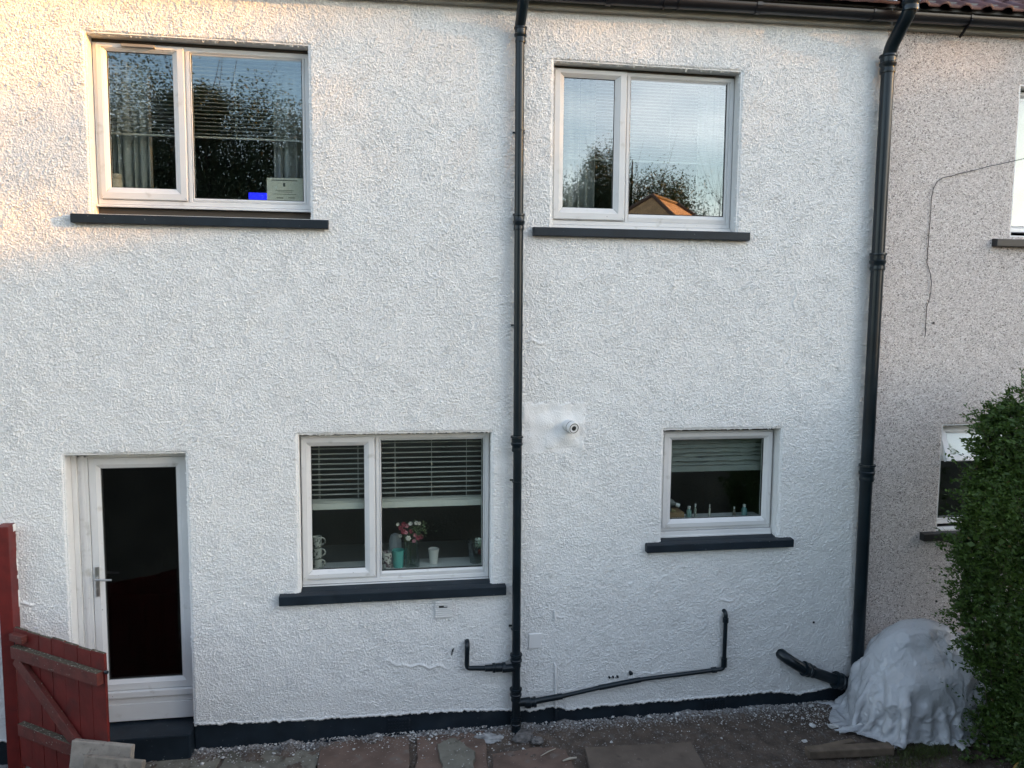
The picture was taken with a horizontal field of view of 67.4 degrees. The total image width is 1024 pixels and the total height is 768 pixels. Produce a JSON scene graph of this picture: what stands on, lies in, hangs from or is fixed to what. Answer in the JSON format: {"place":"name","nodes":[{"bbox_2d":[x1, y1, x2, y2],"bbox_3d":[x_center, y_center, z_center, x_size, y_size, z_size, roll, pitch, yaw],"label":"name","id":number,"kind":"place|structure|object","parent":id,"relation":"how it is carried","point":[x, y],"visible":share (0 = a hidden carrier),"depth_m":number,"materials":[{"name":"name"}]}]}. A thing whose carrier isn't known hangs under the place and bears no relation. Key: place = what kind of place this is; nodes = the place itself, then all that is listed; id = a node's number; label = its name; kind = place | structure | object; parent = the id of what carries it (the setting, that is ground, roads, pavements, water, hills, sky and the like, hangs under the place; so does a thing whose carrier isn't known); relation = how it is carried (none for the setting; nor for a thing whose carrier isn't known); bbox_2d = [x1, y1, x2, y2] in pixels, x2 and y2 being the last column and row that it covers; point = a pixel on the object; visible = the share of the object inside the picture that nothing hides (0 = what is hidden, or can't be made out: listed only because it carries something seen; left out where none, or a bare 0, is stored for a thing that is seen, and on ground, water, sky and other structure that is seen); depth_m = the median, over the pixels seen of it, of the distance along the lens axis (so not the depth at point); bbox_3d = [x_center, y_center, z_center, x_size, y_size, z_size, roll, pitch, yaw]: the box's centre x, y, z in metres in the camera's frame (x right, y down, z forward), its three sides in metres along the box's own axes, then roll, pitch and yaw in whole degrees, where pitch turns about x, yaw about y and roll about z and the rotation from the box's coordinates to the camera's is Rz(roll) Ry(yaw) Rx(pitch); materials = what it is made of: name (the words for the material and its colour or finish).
{"place":"outdoors","nodes":[
{"label":"outdoors","id":0,"kind":"place"},
{"bbox_2d":[113,173,123,186],"bbox_3d":[-3.122,-1.521,6.053,0.115,0.262,0.115,0,5,-9],"label":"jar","id":1,"kind":"object","parent":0,"point":[117,180],"visible":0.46,"depth_m":6.01,"materials":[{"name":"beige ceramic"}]},
{"bbox_2d":[389,533,401,563],"bbox_3d":[-1.034,1.452,6.806,0.118,0.265,0.118,0,5,-9],"label":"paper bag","id":2,"kind":"object","parent":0,"point":[395,541],"visible":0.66,"depth_m":6.76,"materials":[{"name":"grey paper"}]},
{"bbox_2d":[0,700,1019,767],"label":"yard ground","id":3,"kind":"structure","parent":0,"point":[773,744],"depth_m":6.50,"materials":[{"name":"soil"}]},
{"bbox_2d":[69,738,134,767],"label":"paving slab","id":4,"kind":"object","parent":3,"relation":"on","point":[81,749],"depth_m":5.42,"materials":[{"name":"concrete"}]},
{"bbox_2d":[83,754,145,767],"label":"paving slab","id":5,"kind":"object","parent":3,"relation":"on","point":[95,761],"depth_m":5.28,"materials":[{"name":"concrete"}]},
{"bbox_2d":[145,751,224,767],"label":"paving stone","id":6,"kind":"object","parent":3,"relation":"on","point":[182,763],"visible":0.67,"depth_m":6.09,"materials":[{"name":"grey stone"}]},
{"bbox_2d":[219,750,318,767],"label":"paving stone","id":7,"kind":"object","parent":3,"relation":"on","point":[306,760],"visible":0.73,"depth_m":6.14,"materials":[{"name":"grey stone"}]},
{"bbox_2d":[317,736,409,767],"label":"paving stone","id":8,"kind":"object","parent":3,"relation":"on","point":[396,752],"visible":0.96,"depth_m":6.21,"materials":[{"name":"brown stone"}]},
{"bbox_2d":[415,731,487,767],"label":"paving stone","id":9,"kind":"object","parent":3,"relation":"on","point":[431,757],"visible":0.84,"depth_m":6.30,"materials":[{"name":"brown stone"}]},
{"bbox_2d":[438,738,474,767],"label":"paving stone","id":10,"kind":"object","parent":9,"relation":"on","point":[454,752],"visible":1,"depth_m":6.19,"materials":[{"name":"grey stone"}]},
{"bbox_2d":[474,732,503,743],"bbox_3d":[-0.199,2.987,6.500,0.261,0.046,0.124,2,5,12],"label":"rubble piece","id":11,"kind":"object","parent":3,"relation":"on","point":[491,737],"visible":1,"depth_m":6.47,"materials":[{"name":"grey stone"}]},
{"bbox_2d":[150,700,830,767],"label":"harling chips","id":12,"kind":"object","parent":3,"relation":"on","point":[677,714],"visible":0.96,"depth_m":6.61,"materials":[{"name":"grey gravel"}]},
{"bbox_2d":[511,728,533,742],"bbox_3d":[0.103,2.990,6.527,0.188,0.078,0.220,2,5,14],"label":"rubble piece","id":13,"kind":"object","parent":3,"relation":"on","point":[524,735],"visible":0.95,"depth_m":6.48,"materials":[{"name":"stone"}]},
{"bbox_2d":[492,747,573,767],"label":"paving stone","id":14,"kind":"object","parent":3,"relation":"on","point":[554,758],"visible":0.88,"depth_m":6.19,"materials":[{"name":"stone"}]},
{"bbox_2d":[562,757,576,761],"bbox_3d":[0.462,3.010,6.171,0.125,0.020,0.020,-2,6,-23],"label":"stick","id":15,"kind":"object","parent":14,"relation":"on","point":[569,758],"visible":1,"depth_m":6.16,"materials":[{"name":"beige wood"}]},
{"bbox_2d":[530,736,543,744],"bbox_3d":[0.209,2.999,6.441,0.111,0.073,0.096,0,5,-9],"label":"rubble piece","id":16,"kind":"object","parent":3,"relation":"on","point":[538,740],"visible":1,"depth_m":6.42,"materials":[{"name":"stone"}]},
{"bbox_2d":[585,742,704,767],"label":"stone","id":17,"kind":"object","parent":3,"relation":"on","point":[676,755],"visible":1,"depth_m":6.20,"materials":[{"name":"grey stone"}]},
{"bbox_2d":[828,723,838,728],"bbox_3d":[2.808,2.988,6.706,0.094,0.046,0.067,0,5,-9],"label":"rubble piece","id":18,"kind":"object","parent":3,"relation":"on","point":[832,726],"visible":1,"depth_m":6.69,"materials":[{"name":"white stone"}]},
{"bbox_2d":[821,738,854,744],"bbox_3d":[2.654,3.015,6.398,0.448,0.040,0.051,-1,6,-17],"label":"wood offcut","id":19,"kind":"object","parent":3,"relation":"on","point":[848,741],"visible":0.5,"depth_m":6.42,"materials":[{"name":"brown wood"}]},
{"bbox_2d":[805,742,894,758],"bbox_3d":[2.770,3.009,6.304,0.723,0.078,0.090,0,5,-4],"label":"timber edging","id":20,"kind":"object","parent":3,"relation":"on","point":[848,750],"visible":1,"depth_m":6.27,"materials":[{"name":"brown wood"}]},
{"bbox_2d":[815,618,1003,751],"bbox_3d":[3.719,2.576,6.482,2.200,0.887,1.425,0,5,-9],"label":"plastic sheet","id":21,"kind":"object","parent":3,"relation":"on","point":[898,692],"visible":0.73,"depth_m":6.57,"materials":[{"name":"white plastic"}]},
{"bbox_2d":[880,739,969,764],"bbox_3d":[3.446,3.017,6.346,1.014,0.058,0.372,0,5,-9],"label":"grass tuft","id":22,"kind":"object","parent":3,"relation":"on","point":[939,749],"visible":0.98,"depth_m":6.32,"materials":[{"name":"green plant"}]},
{"bbox_2d":[864,0,1023,661],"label":"terraced house","id":23,"kind":"structure","parent":3,"relation":"on","point":[958,95],"depth_m":6.94,"materials":[{"name":"white paint"}]},
{"bbox_2d":[924,158,1023,336],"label":"cable","id":24,"kind":"object","parent":23,"relation":"attached to","point":[929,229],"visible":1,"depth_m":6.86,"materials":[{"name":"black plastic"}]},
{"bbox_2d":[937,425,1022,523],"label":"window","id":25,"kind":"structure","parent":23,"relation":"in","point":[951,435],"depth_m":7.22,"materials":[{"name":"white plastic"}]},
{"bbox_2d":[1011,101,1023,225],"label":"roller blind","id":26,"kind":"object","parent":23,"relation":"attached to","point":[1018,209],"depth_m":7.18,"materials":[{"name":"white fabric"}]},
{"bbox_2d":[1011,91,1023,232],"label":"window","id":27,"kind":"structure","parent":23,"relation":"in","point":[1014,229],"depth_m":7.12,"materials":[{"name":"white plastic"}]},
{"bbox_2d":[925,367,1023,767],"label":"hedge","id":28,"kind":"object","parent":3,"relation":"on","point":[996,496],"visible":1,"depth_m":6.01,"materials":[{"name":"green plant"}]},
{"bbox_2d":[957,743,993,763],"bbox_3d":[3.725,3.008,6.207,0.252,0.132,0.209,-3,6,-33],"label":"weed","id":29,"kind":"object","parent":3,"relation":"on","point":[968,757],"visible":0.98,"depth_m":6.20,"materials":[{"name":"green plant"}]},
{"bbox_2d":[958,725,1011,757],"bbox_3d":[3.894,2.950,6.281,0.464,0.236,0.342,0,5,-9],"label":"weed","id":30,"kind":"object","parent":3,"relation":"on","point":[983,749],"visible":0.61,"depth_m":6.28,"materials":[{"name":"green plant"}]},
{"bbox_3d":[-0.871,1.480,6.702,0.131,0.230,0.131,0,5,-9],"label":"vase","id":31,"kind":"object","parent":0,"visible":0},
{"bbox_2d":[396,520,436,566],"bbox_3d":[-0.827,1.378,6.686,0.360,0.420,0.116,0,5,-9],"label":"bouquet","id":32,"kind":"object","parent":31,"relation":"in","point":[411,531],"visible":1,"depth_m":6.67,"materials":[{"name":"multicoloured plant"}]},
{"label":"ground","id":33,"kind":"structure","parent":0,"visible":0},
{"bbox_2d":[0,0,900,764],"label":"terraced house","id":34,"kind":"structure","parent":33,"relation":"on","point":[202,354],"depth_m":6.33,"materials":[{"name":"paint"}]},
{"bbox_2d":[0,523,25,767],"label":"gate post","id":35,"kind":"object","parent":34,"relation":"attached to","point":[9,604],"visible":0.9,"depth_m":5.87,"materials":[{"name":"red paint"}]},
{"bbox_2d":[9,626,109,767],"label":"garden gate","id":36,"kind":"structure","parent":35,"relation":"attached to","point":[62,687],"depth_m":5.64,"materials":[{"name":"red paint"}]},
{"bbox_2d":[109,55,153,187],"bbox_3d":[-3.012,-1.944,6.090,0.293,1.300,0.059,0,5,-9],"label":"curtain","id":37,"kind":"object","parent":34,"relation":"hanging from","point":[133,160],"visible":0.46,"depth_m":6.08,"materials":[{"name":"grey fabric"}]},
{"bbox_2d":[71,453,193,721],"bbox_3d":[-3.043,1.649,6.231,0.886,2.238,0.140,0,5,-9],"label":"door","id":38,"kind":"structure","parent":34,"relation":"in","point":[130,514],"depth_m":6.24,"materials":[{"name":"white plastic"}]},
{"bbox_2d":[92,38,310,218],"bbox_3d":[-2.382,-1.963,5.969,1.598,1.345,0.115,0,5,-9],"label":"window","id":39,"kind":"structure","parent":34,"relation":"in","point":[182,200],"depth_m":5.93,"materials":[{"name":"white plastic"}]},
{"bbox_2d":[108,53,301,142],"bbox_3d":[-2.398,-2.275,6.051,1.564,0.665,0.033,0,5,-9],"label":"venetian blind","id":40,"kind":"object","parent":34,"relation":"attached to","point":[235,115],"visible":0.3,"depth_m":6.06,"materials":[{"name":"grey plastic"}]},
{"bbox_2d":[249,193,266,199],"bbox_3d":[-2.066,-1.498,6.263,0.150,0.115,0.040,0,5,-9],"label":"blue light","id":41,"kind":"object","parent":34,"relation":"on","point":[259,196],"visible":0.26,"depth_m":6.24,"materials":[{"name":"blue plastic"}]},
{"bbox_2d":[267,178,302,200],"bbox_3d":[-1.817,-1.555,6.147,0.280,0.188,0.019,0,5,-9],"label":"certificate","id":42,"kind":"object","parent":34,"relation":"on","point":[290,189],"visible":1,"depth_m":6.15,"materials":[{"name":"beige paper"}]},
{"bbox_2d":[272,63,302,177],"bbox_3d":[-1.782,-1.952,6.284,0.323,1.300,0.059,0,5,-9],"label":"curtain","id":43,"kind":"object","parent":34,"relation":"hanging from","point":[288,159],"visible":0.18,"depth_m":6.26,"materials":[{"name":"grey fabric"}]},
{"bbox_2d":[313,558,325,567],"bbox_3d":[-1.669,1.550,6.629,0.104,0.092,0.080,-4,7,-39],"label":"mug","id":44,"kind":"object","parent":34,"relation":"on","point":[317,563],"visible":0.82,"depth_m":6.59,"materials":[{"name":"white ceramic"}]},
{"bbox_2d":[313,547,325,558],"bbox_3d":[-1.668,1.452,6.620,0.104,0.092,0.080,-4,7,-39],"label":"mug","id":45,"kind":"object","parent":44,"relation":"on","point":[317,553],"visible":0.94,"depth_m":6.58,"materials":[{"name":"white ceramic"}]},
{"bbox_2d":[313,535,325,547],"bbox_3d":[-1.667,1.354,6.611,0.104,0.092,0.080,-4,7,-39],"label":"mug","id":46,"kind":"object","parent":45,"relation":"on","point":[317,540],"visible":0.97,"depth_m":6.58,"materials":[{"name":"white ceramic"}]},
{"bbox_2d":[382,550,391,568],"bbox_3d":[-1.086,1.525,6.652,0.087,0.146,0.087,0,5,-9],"label":"patterned cup","id":47,"kind":"object","parent":34,"relation":"on","point":[386,558],"visible":0.94,"depth_m":6.62,"materials":[{"name":"white ceramic"}]},
{"bbox_2d":[300,432,488,586],"bbox_3d":[-0.971,1.044,6.485,1.568,1.360,0.104,0,5,-9],"label":"window","id":48,"kind":"structure","parent":34,"relation":"in","point":[373,571],"depth_m":6.44,"materials":[{"name":"white plastic"}]},
{"bbox_2d":[311,439,481,509],"bbox_3d":[-0.986,0.723,6.557,1.533,0.665,0.055,0,5,-9],"label":"venetian blind","id":49,"kind":"object","parent":34,"relation":"attached to","point":[388,502],"visible":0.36,"depth_m":6.57,"materials":[{"name":"grey paint"}]},
{"bbox_2d":[392,548,404,567],"bbox_3d":[-0.992,1.519,6.697,0.109,0.152,0.109,0,5,-9],"label":"beaker","id":50,"kind":"object","parent":34,"relation":"on","point":[398,557],"visible":1,"depth_m":6.66,"materials":[{"name":"teal plastic"}]},
{"bbox_2d":[321,539,480,562],"bbox_3d":[-0.896,2.123,7.684,3.200,0.940,0.600,0,5,-9],"label":"kitchen counter","id":51,"kind":"object","parent":34,"relation":"in","point":[356,552],"visible":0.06,"depth_m":7.64,"materials":[{"name":"grey"}]},
{"bbox_2d":[428,547,438,563],"bbox_3d":[-0.695,1.522,6.805,0.099,0.131,0.099,0,5,-9],"label":"cup","id":52,"kind":"object","parent":34,"relation":"on","point":[433,554],"visible":1,"depth_m":6.77,"materials":[{"name":"grey ceramic"}]},
{"bbox_2d":[502,0,528,732],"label":"soil pipe","id":53,"kind":"object","parent":34,"relation":"attached to","point":[514,666],"visible":1,"depth_m":6.28,"materials":[{"name":"black plastic"}]},
{"bbox_2d":[464,639,505,672],"bbox_3d":[-0.230,2.315,6.540,0.360,0.290,0.114,0,5,-1],"label":"waste pipe","id":54,"kind":"object","parent":53,"relation":"attached to","point":[494,667],"visible":1,"depth_m":6.50,"materials":[{"name":"black plastic"}]},
{"bbox_2d":[528,633,540,648],"bbox_3d":[0.198,2.218,6.635,0.112,0.133,0.019,0,5,-9],"label":"blanking plate","id":55,"kind":"object","parent":34,"relation":"attached to","point":[534,640],"visible":1,"depth_m":6.63,"materials":[{"name":"white plastic"}]},
{"bbox_2d":[553,663,556,721],"bbox_3d":[0.378,2.700,6.709,0.038,0.554,0.042,0,5,-9],"label":"cable conduit","id":56,"kind":"object","parent":34,"relation":"attached to","point":[555,668],"visible":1,"depth_m":6.69,"materials":[{"name":"white paint"}]},
{"bbox_2d":[562,419,578,433],"bbox_3d":[0.492,0.359,6.462,0.106,0.116,0.138,-2,6,-25],"label":"security camera","id":57,"kind":"object","parent":34,"relation":"attached to","point":[570,426],"visible":1,"depth_m":6.42,"materials":[{"name":"white plastic"}]},
{"bbox_2d":[562,79,595,207],"bbox_3d":[0.540,-1.918,6.659,0.373,1.400,0.059,0,5,-9],"label":"curtain","id":58,"kind":"object","parent":34,"relation":"hanging from","point":[578,183],"visible":0.32,"depth_m":6.65,"materials":[{"name":"grey fabric"}]},
{"bbox_2d":[524,609,728,708],"bbox_3d":[1.014,2.399,6.741,1.851,0.755,0.111,-1,5,-11],"label":"waste pipe","id":59,"kind":"object","parent":34,"relation":"attached to","point":[533,701],"visible":1,"depth_m":6.76,"materials":[{"name":"black plastic"}]},
{"bbox_2d":[552,66,734,231],"bbox_3d":[1.109,-1.985,6.525,1.608,1.357,0.104,0,5,-9],"label":"window","id":60,"kind":"structure","parent":34,"relation":"in","point":[617,217],"depth_m":6.49,"materials":[{"name":"white plastic"}]},
{"bbox_2d":[563,79,724,165],"bbox_3d":[1.095,-2.272,6.605,1.575,0.715,0.031,0,5,-9],"label":"venetian blind","id":61,"kind":"object","parent":34,"relation":"attached to","point":[669,127],"visible":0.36,"depth_m":6.62,"materials":[{"name":"white plastic"}]},
{"bbox_2d":[670,508,683,517],"bbox_3d":[1.441,1.196,7.082,0.240,0.064,0.180,0,5,-9],"label":"cardboard box","id":62,"kind":"object","parent":34,"relation":"on","point":[678,513],"visible":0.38,"depth_m":7.00,"materials":[{"name":"brown cardboard"}]},
{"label":"bottle","id":63,"kind":"object","parent":62,"relation":"on","visible":0},
{"bbox_2d":[670,498,679,506],"bbox_3d":[1.425,1.067,7.008,0.215,0.115,0.068,1,5,8],"label":"bottle","id":64,"kind":"object","parent":63,"relation":"on","point":[673,502],"visible":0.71,"depth_m":6.98,"materials":[{"name":"grey"}]},
{"bbox_2d":[686,506,691,516],"bbox_3d":[1.627,1.177,7.059,0.048,0.110,0.048,0,5,-9],"label":"bottle","id":65,"kind":"object","parent":34,"relation":"on","point":[688,512],"visible":0.89,"depth_m":7.04,"materials":[{"name":"teal plastic"}]},
{"bbox_2d":[695,87,724,215],"bbox_3d":[1.809,-1.926,6.859,0.343,1.400,0.059,0,5,-9],"label":"curtain","id":66,"kind":"object","parent":34,"relation":"hanging from","point":[708,191],"visible":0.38,"depth_m":6.85,"materials":[{"name":"grey fabric"}]},
{"bbox_2d":[671,438,761,471],"bbox_3d":[1.818,0.620,6.980,1.050,0.338,0.068,0,5,-9],"label":"blind","id":67,"kind":"object","parent":34,"relation":"attached to","point":[735,453],"visible":0.59,"depth_m":6.98,"materials":[{"name":"grey fabric"}]},
{"bbox_2d":[661,428,772,537],"bbox_3d":[1.828,0.864,6.907,1.073,1.000,0.104,0,5,-9],"label":"window","id":68,"kind":"structure","parent":34,"relation":"in","point":[743,524],"depth_m":6.90,"materials":[{"name":"white plastic"}]},
{"bbox_2d":[741,504,746,514],"bbox_3d":[2.160,1.173,7.143,0.052,0.110,0.052,0,5,-9],"label":"bottle","id":69,"kind":"object","parent":34,"relation":"on","point":[744,510],"visible":0.88,"depth_m":7.13,"materials":[{"name":"teal plastic"}]},
{"bbox_2d":[776,0,920,690],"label":"soil pipe","id":70,"kind":"object","parent":34,"relation":"attached to","point":[877,263],"visible":0.94,"depth_m":6.75,"materials":[{"name":"black plastic"}]}
]}

